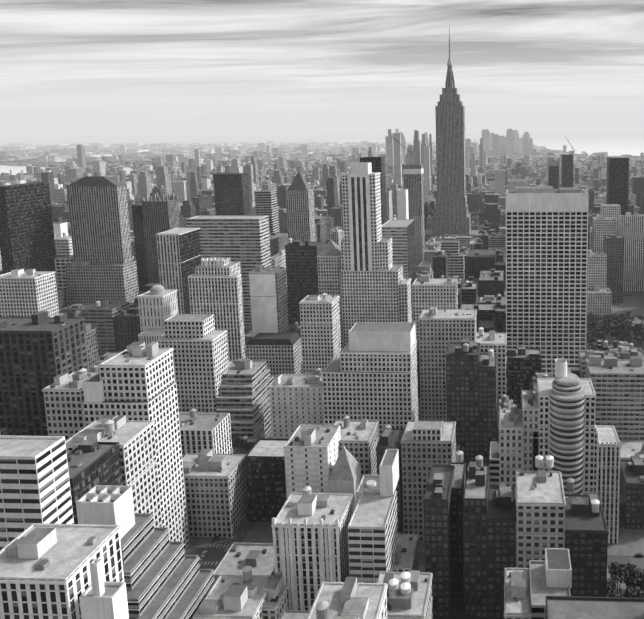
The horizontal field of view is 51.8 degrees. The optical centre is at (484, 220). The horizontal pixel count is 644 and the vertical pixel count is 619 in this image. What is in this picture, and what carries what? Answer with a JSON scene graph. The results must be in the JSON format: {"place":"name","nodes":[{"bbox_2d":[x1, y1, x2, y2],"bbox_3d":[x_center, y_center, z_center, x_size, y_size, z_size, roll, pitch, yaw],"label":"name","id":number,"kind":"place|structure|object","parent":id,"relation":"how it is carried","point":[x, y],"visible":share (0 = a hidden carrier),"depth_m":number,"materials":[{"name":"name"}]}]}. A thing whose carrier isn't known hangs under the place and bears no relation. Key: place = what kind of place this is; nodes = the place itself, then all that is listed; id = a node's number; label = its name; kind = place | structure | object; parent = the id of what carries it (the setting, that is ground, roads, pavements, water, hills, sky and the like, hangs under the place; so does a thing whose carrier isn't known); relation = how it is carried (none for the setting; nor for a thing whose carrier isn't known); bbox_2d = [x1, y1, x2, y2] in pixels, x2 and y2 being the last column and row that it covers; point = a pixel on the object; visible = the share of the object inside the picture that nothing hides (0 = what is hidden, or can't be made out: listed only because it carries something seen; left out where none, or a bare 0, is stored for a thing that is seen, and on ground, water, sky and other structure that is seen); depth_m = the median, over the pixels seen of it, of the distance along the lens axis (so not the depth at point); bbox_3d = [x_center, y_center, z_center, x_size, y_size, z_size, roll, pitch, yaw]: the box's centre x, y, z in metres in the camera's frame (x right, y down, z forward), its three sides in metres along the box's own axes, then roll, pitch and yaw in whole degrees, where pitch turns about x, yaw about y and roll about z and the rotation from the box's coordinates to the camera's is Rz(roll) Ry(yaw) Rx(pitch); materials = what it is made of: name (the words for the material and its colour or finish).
{"place":"outdoors","nodes":[
{"label":"outdoors","id":0,"kind":"place"},
{"bbox_2d":[0,165,60,174],"bbox_3d":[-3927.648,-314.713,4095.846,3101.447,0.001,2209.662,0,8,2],"label":"water","id":1,"kind":"structure","parent":0,"point":[14,169],"depth_m":4276.94,"materials":[{"name":"grey liquid"}]},
{"bbox_2d":[79,559,128,618],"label":"building","id":2,"kind":"structure","parent":0,"point":[100,598],"depth_m":169.47,"materials":[{"name":"grey concrete"}]},
{"bbox_2d":[0,132,643,570],"bbox_3d":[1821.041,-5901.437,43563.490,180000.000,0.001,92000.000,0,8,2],"label":"ground","id":3,"kind":"structure","parent":0,"point":[214,554],"depth_m":21451.92,"materials":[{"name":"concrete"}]},
{"bbox_2d":[0,170,33,180],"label":"power plant stacks","id":4,"kind":"object","parent":3,"relation":"on","point":[7,177],"visible":0.4,"depth_m":2935.34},
{"bbox_2d":[0,182,56,285],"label":"dark slab","id":5,"kind":"structure","parent":3,"relation":"on","point":[27,240],"depth_m":692.51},
{"bbox_2d":[0,269,58,316],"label":"office building","id":6,"kind":"structure","parent":3,"relation":"on","point":[27,293],"depth_m":594.66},
{"bbox_2d":[0,435,73,549],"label":"office building","id":7,"kind":"structure","parent":3,"relation":"on","point":[34,481],"depth_m":211.74,"materials":[{"name":"white concrete"}]},
{"bbox_2d":[0,311,88,435],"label":"office building","id":8,"kind":"structure","parent":3,"relation":"on","point":[40,351],"depth_m":357.16,"materials":[{"name":"grey concrete"}]},
{"bbox_2d":[0,523,123,618],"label":"office building","id":9,"kind":"structure","parent":3,"relation":"on","point":[44,571],"depth_m":175.42,"materials":[{"name":"grey concrete"}]},
{"bbox_2d":[0,154,124,167],"bbox_3d":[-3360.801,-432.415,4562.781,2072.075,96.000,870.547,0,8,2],"label":"williamsburg bridge","id":10,"kind":"structure","parent":3,"relation":"on","point":[45,162],"depth_m":4425.56,"materials":[{"name":"grey metal"}]},
{"bbox_2d":[53,222,72,255],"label":"white office","id":11,"kind":"structure","parent":3,"relation":"on","point":[63,243],"depth_m":754.89,"materials":[{"name":"white concrete"}]},
{"bbox_2d":[54,255,73,306],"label":"building","id":12,"kind":"structure","parent":3,"relation":"on","point":[61,262],"depth_m":735.73,"materials":[{"name":"grey concrete"}]},
{"bbox_2d":[42,368,98,440],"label":"office building","id":13,"kind":"structure","parent":3,"relation":"on","point":[63,397],"depth_m":324.98,"materials":[{"name":"grey concrete"}]},
{"bbox_2d":[67,440,122,523],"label":"office building","id":14,"kind":"structure","parent":3,"relation":"on","point":[92,464],"depth_m":261.40,"materials":[{"name":"grey concrete"}]},
{"bbox_2d":[65,176,138,305],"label":"skyscraper","id":15,"kind":"structure","parent":3,"relation":"on","point":[102,266],"depth_m":724.38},
{"bbox_2d":[65,415,161,526],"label":"office building","id":16,"kind":"structure","parent":3,"relation":"on","point":[135,439],"depth_m":298.55,"materials":[{"name":"grey concrete"}]},
{"bbox_2d":[82,342,188,549],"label":"skyscraper","id":17,"kind":"structure","parent":3,"relation":"on","point":[134,381],"depth_m":329.64,"materials":[{"name":"white concrete"}]},
{"bbox_2d":[76,485,214,618],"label":"stepped building","id":18,"kind":"structure","parent":3,"relation":"on","point":[165,577],"depth_m":250.87,"materials":[{"name":"grey concrete"}]},
{"bbox_2d":[138,327,164,345],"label":"building","id":19,"kind":"structure","parent":3,"relation":"on","point":[150,335],"depth_m":530.06,"materials":[{"name":"grey concrete"}]},
{"bbox_2d":[132,192,179,290],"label":"skyscraper","id":20,"kind":"structure","parent":3,"relation":"on","point":[154,215],"depth_m":812.26,"materials":[{"name":"grey concrete"}]},
{"bbox_2d":[137,285,178,332],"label":"domed building","id":21,"kind":"structure","parent":3,"relation":"on","point":[158,305],"depth_m":548.52,"materials":[{"name":"grey concrete"}]},
{"bbox_2d":[156,227,200,313],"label":"striped glass tower","id":22,"kind":"structure","parent":3,"relation":"on","point":[179,254],"depth_m":627.11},
{"bbox_2d":[156,314,228,412],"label":"building","id":23,"kind":"structure","parent":3,"relation":"on","point":[197,343],"depth_m":469.77,"materials":[{"name":"grey concrete"}]},
{"bbox_2d":[182,449,247,537],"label":"building","id":24,"kind":"structure","parent":3,"relation":"on","point":[216,496],"depth_m":363.48,"materials":[{"name":"grey concrete"}]},
{"bbox_2d":[187,258,245,361],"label":"skyscraper","id":25,"kind":"structure","parent":3,"relation":"on","point":[215,286],"depth_m":544.50,"materials":[{"name":"grey concrete"}]},
{"bbox_2d":[187,215,270,327],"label":"office building","id":26,"kind":"structure","parent":3,"relation":"on","point":[244,240],"depth_m":712.43,"materials":[{"name":"grey concrete"}]},
{"bbox_2d":[213,173,250,214],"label":"building","id":27,"kind":"structure","parent":3,"relation":"on","point":[231,194],"depth_m":1021.58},
{"bbox_2d":[193,566,273,618],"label":"building","id":28,"kind":"structure","parent":3,"relation":"on","point":[232,596],"depth_m":255.72,"materials":[{"name":"grey concrete"}]},
{"bbox_2d":[214,542,274,581],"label":"blank building","id":29,"kind":"structure","parent":3,"relation":"on","point":[258,558],"depth_m":312.72,"materials":[{"name":"grey concrete"}]},
{"bbox_2d":[216,358,273,441],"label":"office building","id":30,"kind":"structure","parent":3,"relation":"on","point":[243,398],"depth_m":475.89,"materials":[{"name":"grey concrete"}]},
{"bbox_2d":[245,438,288,521],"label":"office building","id":31,"kind":"structure","parent":3,"relation":"on","point":[265,477],"depth_m":375.48,"materials":[{"name":"black concrete"}]},
{"bbox_2d":[255,190,278,232],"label":"office building","id":32,"kind":"structure","parent":3,"relation":"on","point":[265,202],"depth_m":919.88,"materials":[{"name":"grey concrete"}]},
{"bbox_2d":[248,266,288,336],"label":"office building","id":33,"kind":"structure","parent":3,"relation":"on","point":[268,299],"depth_m":584.94,"materials":[{"name":"grey concrete"}]},
{"bbox_2d":[246,332,302,376],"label":"mansard block","id":34,"kind":"structure","parent":3,"relation":"on","point":[280,353],"depth_m":570.17,"materials":[{"name":"grey concrete"}]},
{"bbox_2d":[263,568,287,618],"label":"building","id":35,"kind":"structure","parent":3,"relation":"on","point":[275,605],"depth_m":263.91,"materials":[{"name":"grey concrete"}]},
{"bbox_2d":[270,368,324,438],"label":"building","id":36,"kind":"structure","parent":3,"relation":"on","point":[296,400],"depth_m":458.72,"materials":[{"name":"grey concrete"}]},
{"bbox_2d":[286,172,315,243],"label":"skyscraper","id":37,"kind":"structure","parent":3,"relation":"on","point":[300,208],"depth_m":837.17,"materials":[{"name":"grey concrete"}]},
{"bbox_2d":[0,129,606,204],"bbox_3d":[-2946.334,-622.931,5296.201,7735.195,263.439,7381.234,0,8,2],"label":"distant towers","id":38,"kind":"structure","parent":3,"relation":"on","point":[510,143],"depth_m":2767.85,"materials":[{"name":"grey concrete"}]},
{"bbox_2d":[284,238,323,324],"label":"dark brick tower","id":39,"kind":"structure","parent":3,"relation":"on","point":[301,269],"depth_m":672.17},
{"bbox_2d":[271,486,352,609],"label":"office building","id":40,"kind":"structure","parent":3,"relation":"on","point":[310,539],"depth_m":270.52,"materials":[{"name":"grey concrete"}]},
{"bbox_2d":[284,425,340,498],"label":"office building","id":41,"kind":"structure","parent":3,"relation":"on","point":[311,453],"depth_m":348.31,"materials":[{"name":"grey concrete"}]},
{"bbox_2d":[0,139,639,167],"bbox_3d":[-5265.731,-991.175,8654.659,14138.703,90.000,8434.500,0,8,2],"label":"city blocks","id":42,"kind":"structure","parent":3,"relation":"on","point":[325,152],"depth_m":6499.38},
{"bbox_2d":[299,293,340,373],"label":"office building","id":43,"kind":"structure","parent":3,"relation":"on","point":[320,331],"depth_m":545.03,"materials":[{"name":"grey concrete"}]},
{"bbox_2d":[0,172,643,618],"bbox_3d":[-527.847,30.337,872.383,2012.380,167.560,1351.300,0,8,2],"label":"city buildings","id":44,"kind":"structure","parent":3,"relation":"on","point":[474,266],"depth_m":601.53,"materials":[{"name":"grey concrete"}]},
{"bbox_2d":[0,153,643,216],"bbox_3d":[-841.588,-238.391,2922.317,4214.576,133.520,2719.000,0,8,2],"label":"city blocks","id":45,"kind":"structure","parent":3,"relation":"on","point":[490,183],"depth_m":2722.67,"materials":[{"name":"grey concrete"}]},
{"bbox_2d":[317,240,343,349],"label":"skyscraper","id":46,"kind":"structure","parent":3,"relation":"on","point":[329,267],"depth_m":629.75,"materials":[{"name":"grey concrete"}]},
{"bbox_2d":[328,446,360,511],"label":"pyramid roof","id":47,"kind":"structure","parent":3,"relation":"on","point":[344,477],"depth_m":344.55,"materials":[{"name":"grey concrete"}]},
{"bbox_2d":[333,415,378,478],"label":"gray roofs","id":48,"kind":"structure","parent":3,"relation":"on","point":[358,440],"depth_m":376.59,"materials":[{"name":"grey concrete"}]},
{"bbox_2d":[356,474,379,502],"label":"building","id":49,"kind":"structure","parent":3,"relation":"on","point":[369,482],"depth_m":320.39,"materials":[{"name":"grey concrete"}]},
{"bbox_2d":[322,322,417,441],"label":"office building","id":50,"kind":"structure","parent":3,"relation":"on","point":[370,373],"depth_m":441.37,"materials":[{"name":"grey concrete"}]},
{"bbox_2d":[340,162,402,345],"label":"skyscraper","id":51,"kind":"structure","parent":3,"relation":"on","point":[371,273],"depth_m":615.41,"materials":[{"name":"grey concrete"}]},
{"bbox_2d":[360,157,385,224],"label":"dark slab","id":52,"kind":"structure","parent":3,"relation":"on","point":[377,164],"depth_m":790.74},
{"bbox_2d":[348,449,398,582],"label":"building","id":53,"kind":"structure","parent":3,"relation":"on","point":[372,534],"depth_m":272.93,"materials":[{"name":"grey concrete"}]},
{"bbox_2d":[375,424,404,533],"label":"office building","id":54,"kind":"structure","parent":3,"relation":"on","point":[390,438],"depth_m":357.24,"materials":[{"name":"grey concrete"}]},
{"bbox_2d":[382,219,415,311],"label":"office building","id":55,"kind":"structure","parent":3,"relation":"on","point":[400,233],"depth_m":738.06,"materials":[{"name":"grey concrete"}]},
{"bbox_2d":[397,189,408,218],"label":"white tower","id":56,"kind":"structure","parent":3,"relation":"on","point":[402,205],"depth_m":910.70,"materials":[{"name":"white concrete"}]},
{"bbox_2d":[377,570,432,618],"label":"building","id":57,"kind":"structure","parent":3,"relation":"on","point":[409,594],"depth_m":242.93,"materials":[{"name":"grey concrete"}]},
{"bbox_2d":[399,276,411,321],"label":"office building","id":58,"kind":"structure","parent":3,"relation":"on","point":[405,299],"depth_m":620.89,"materials":[{"name":"grey concrete"}]},
{"bbox_2d":[394,534,418,571],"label":"building","id":59,"kind":"structure","parent":3,"relation":"on","point":[406,554],"depth_m":297.25,"materials":[{"name":"grey concrete"}]},
{"bbox_2d":[391,136,424,266],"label":"tower under construction","id":60,"kind":"structure","parent":3,"relation":"on","point":[413,179],"depth_m":968.84},
{"bbox_2d":[187,245,643,618],"bbox_3d":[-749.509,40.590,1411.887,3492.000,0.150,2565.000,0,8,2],"label":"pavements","id":61,"kind":"structure","parent":3,"relation":"on","point":[630,542],"depth_m":362.33,"materials":[{"name":"grey concrete"}]},
{"bbox_2d":[586,311,643,349],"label":"trees","id":62,"kind":"object","parent":61,"relation":"on","point":[619,333],"visible":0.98,"depth_m":704.88,"materials":[{"name":"grey plant"}]},
{"bbox_2d":[606,561,643,597],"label":"street trees","id":63,"kind":"object","parent":61,"relation":"on","point":[631,576],"visible":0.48,"depth_m":312.17,"materials":[{"name":"grey plant"}]},
{"bbox_2d":[200,303,636,564],"bbox_3d":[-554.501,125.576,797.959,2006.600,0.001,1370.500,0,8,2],"label":"road markings","id":64,"kind":"object","parent":3,"relation":"on","point":[242,533],"depth_m":356.25,"materials":[{"name":"white paint"}]},
{"bbox_2d":[199,304,643,561],"bbox_3d":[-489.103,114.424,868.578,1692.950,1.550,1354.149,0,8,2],"label":"vehicles","id":65,"kind":"object","parent":3,"relation":"on","point":[215,537],"visible":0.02,"depth_m":350.97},
{"bbox_2d":[400,421,455,540],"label":"high-rise building","id":66,"kind":"structure","parent":3,"relation":"on","point":[426,446],"depth_m":353.96,"materials":[{"name":"grey concrete"}]},
{"bbox_2d":[412,274,457,341],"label":"office building","id":67,"kind":"structure","parent":3,"relation":"on","point":[428,292],"depth_m":587.26,"materials":[{"name":"grey concrete"}]},
{"bbox_2d":[418,307,476,420],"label":"high-rise building","id":68,"kind":"structure","parent":3,"relation":"on","point":[440,330],"depth_m":490.89,"materials":[{"name":"grey concrete"}]},
{"bbox_2d":[425,30,478,244],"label":"skyscraper","id":69,"kind":"structure","parent":3,"relation":"on","point":[451,216],"depth_m":1288.39,"materials":[{"name":"grey stone"}]},
{"bbox_2d":[423,450,488,618],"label":"high-rise building","id":70,"kind":"structure","parent":3,"relation":"on","point":[455,500],"depth_m":292.04,"materials":[{"name":"black concrete"}]},
{"bbox_2d":[445,338,496,475],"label":"high-rise building","id":71,"kind":"structure","parent":3,"relation":"on","point":[471,384],"depth_m":420.91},
{"bbox_2d":[475,327,506,441],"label":"high-rise building","id":72,"kind":"structure","parent":3,"relation":"on","point":[494,341],"depth_m":448.90,"materials":[{"name":"grey concrete"}]},
{"bbox_2d":[486,483,515,618],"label":"building","id":73,"kind":"structure","parent":3,"relation":"on","point":[501,527],"depth_m":289.96,"materials":[{"name":"black concrete"}]},
{"bbox_2d":[499,404,522,524],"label":"building","id":74,"kind":"structure","parent":3,"relation":"on","point":[510,441],"depth_m":350.15,"materials":[{"name":"grey concrete"}]},
{"bbox_2d":[504,568,531,618],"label":"building","id":75,"kind":"structure","parent":3,"relation":"on","point":[517,603],"depth_m":226.66,"materials":[{"name":"grey concrete"}]},
{"bbox_2d":[508,179,527,188],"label":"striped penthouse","id":76,"kind":"object","parent":3,"relation":"on","point":[512,183],"visible":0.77,"depth_m":898.97,"materials":[{"name":"grey concrete"}]},
{"bbox_2d":[521,390,538,470],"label":"building","id":77,"kind":"structure","parent":3,"relation":"on","point":[530,411],"depth_m":349.53,"materials":[{"name":"grey concrete"}]},
{"bbox_2d":[515,455,565,567],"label":"building","id":78,"kind":"structure","parent":3,"relation":"on","point":[540,510],"depth_m":276.37,"materials":[{"name":"grey concrete"}]},
{"bbox_2d":[506,186,588,375],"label":"skyscraper","id":79,"kind":"structure","parent":3,"relation":"on","point":[546,262],"depth_m":573.98,"materials":[{"name":"grey concrete"}]},
{"bbox_2d":[529,548,571,618],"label":"building","id":80,"kind":"structure","parent":3,"relation":"on","point":[550,574],"depth_m":228.24,"materials":[{"name":"grey concrete"}]},
{"bbox_2d":[548,166,558,188],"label":"building","id":81,"kind":"structure","parent":3,"relation":"on","point":[553,176],"depth_m":1393.82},
{"bbox_2d":[533,358,597,494],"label":"high-rise building","id":82,"kind":"structure","parent":3,"relation":"on","point":[567,435],"depth_m":343.65,"materials":[{"name":"grey concrete"}]},
{"bbox_2d":[561,138,574,186],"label":"construction tower","id":83,"kind":"structure","parent":3,"relation":"on","point":[566,170],"depth_m":1490.36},
{"bbox_2d":[564,478,608,596],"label":"dark loft","id":84,"kind":"structure","parent":3,"relation":"on","point":[586,532],"depth_m":277.50,"materials":[{"name":"black concrete"}]},
{"bbox_2d":[587,249,606,287],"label":"office building","id":85,"kind":"structure","parent":3,"relation":"on","point":[597,269],"depth_m":810.63,"materials":[{"name":"grey concrete"}]},
{"bbox_2d":[587,286,611,315],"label":"building","id":86,"kind":"structure","parent":3,"relation":"on","point":[599,301],"depth_m":791.03,"materials":[{"name":"grey concrete"}]},
{"bbox_2d":[592,214,614,252],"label":"office building","id":87,"kind":"structure","parent":3,"relation":"on","point":[602,226],"depth_m":883.92,"materials":[{"name":"grey concrete"}]},
{"bbox_2d":[596,425,620,542],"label":"high-rise building","id":88,"kind":"structure","parent":3,"relation":"on","point":[608,469],"depth_m":352.21,"materials":[{"name":"grey concrete"}]},
{"bbox_2d":[600,204,620,234],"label":"office building","id":89,"kind":"structure","parent":3,"relation":"on","point":[611,210],"depth_m":959.55,"materials":[{"name":"grey concrete"}]},
{"bbox_2d":[585,355,643,440],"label":"ribbon block","id":90,"kind":"structure","parent":3,"relation":"on","point":[618,385],"depth_m":443.09,"materials":[{"name":"grey concrete"}]},
{"bbox_2d":[604,235,624,302],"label":"office building","id":91,"kind":"structure","parent":3,"relation":"on","point":[614,248],"depth_m":849.36,"materials":[{"name":"grey concrete"}]},
{"bbox_2d":[606,158,628,214],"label":"dark glass tower","id":92,"kind":"structure","parent":3,"relation":"on","point":[617,180],"depth_m":1141.70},
{"bbox_2d":[618,212,643,291],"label":"office building","id":93,"kind":"structure","parent":3,"relation":"on","point":[630,229],"depth_m":906.50,"materials":[{"name":"grey concrete"}]},
{"bbox_2d":[619,456,643,528],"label":"building","id":94,"kind":"structure","parent":3,"relation":"on","point":[631,499],"depth_m":368.62,"materials":[{"name":"grey concrete"}]},
{"bbox_2d":[619,439,643,459],"bbox_3d":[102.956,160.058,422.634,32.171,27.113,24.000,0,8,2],"label":"roof","id":95,"kind":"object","parent":94,"relation":"on","point":[629,449],"visible":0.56,"depth_m":421.09,"materials":[{"name":"grey concrete"}]},
{"bbox_2d":[0,0,643,136],"label":"sky","id":96,"kind":"structure","parent":0,"point":[68,67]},
{"bbox_2d":[332,139,411,143],"bbox_3d":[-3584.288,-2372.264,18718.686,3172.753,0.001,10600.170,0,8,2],"label":"water","id":97,"kind":"structure","parent":0,"point":[359,140],"depth_m":18509.77,"materials":[{"name":"grey liquid"}]},
{"bbox_2d":[533,136,643,155],"bbox_3d":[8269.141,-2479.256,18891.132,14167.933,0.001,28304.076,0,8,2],"label":"water","id":98,"kind":"structure","parent":0,"point":[619,145],"depth_m":11077.67,"materials":[{"name":"grey liquid"}]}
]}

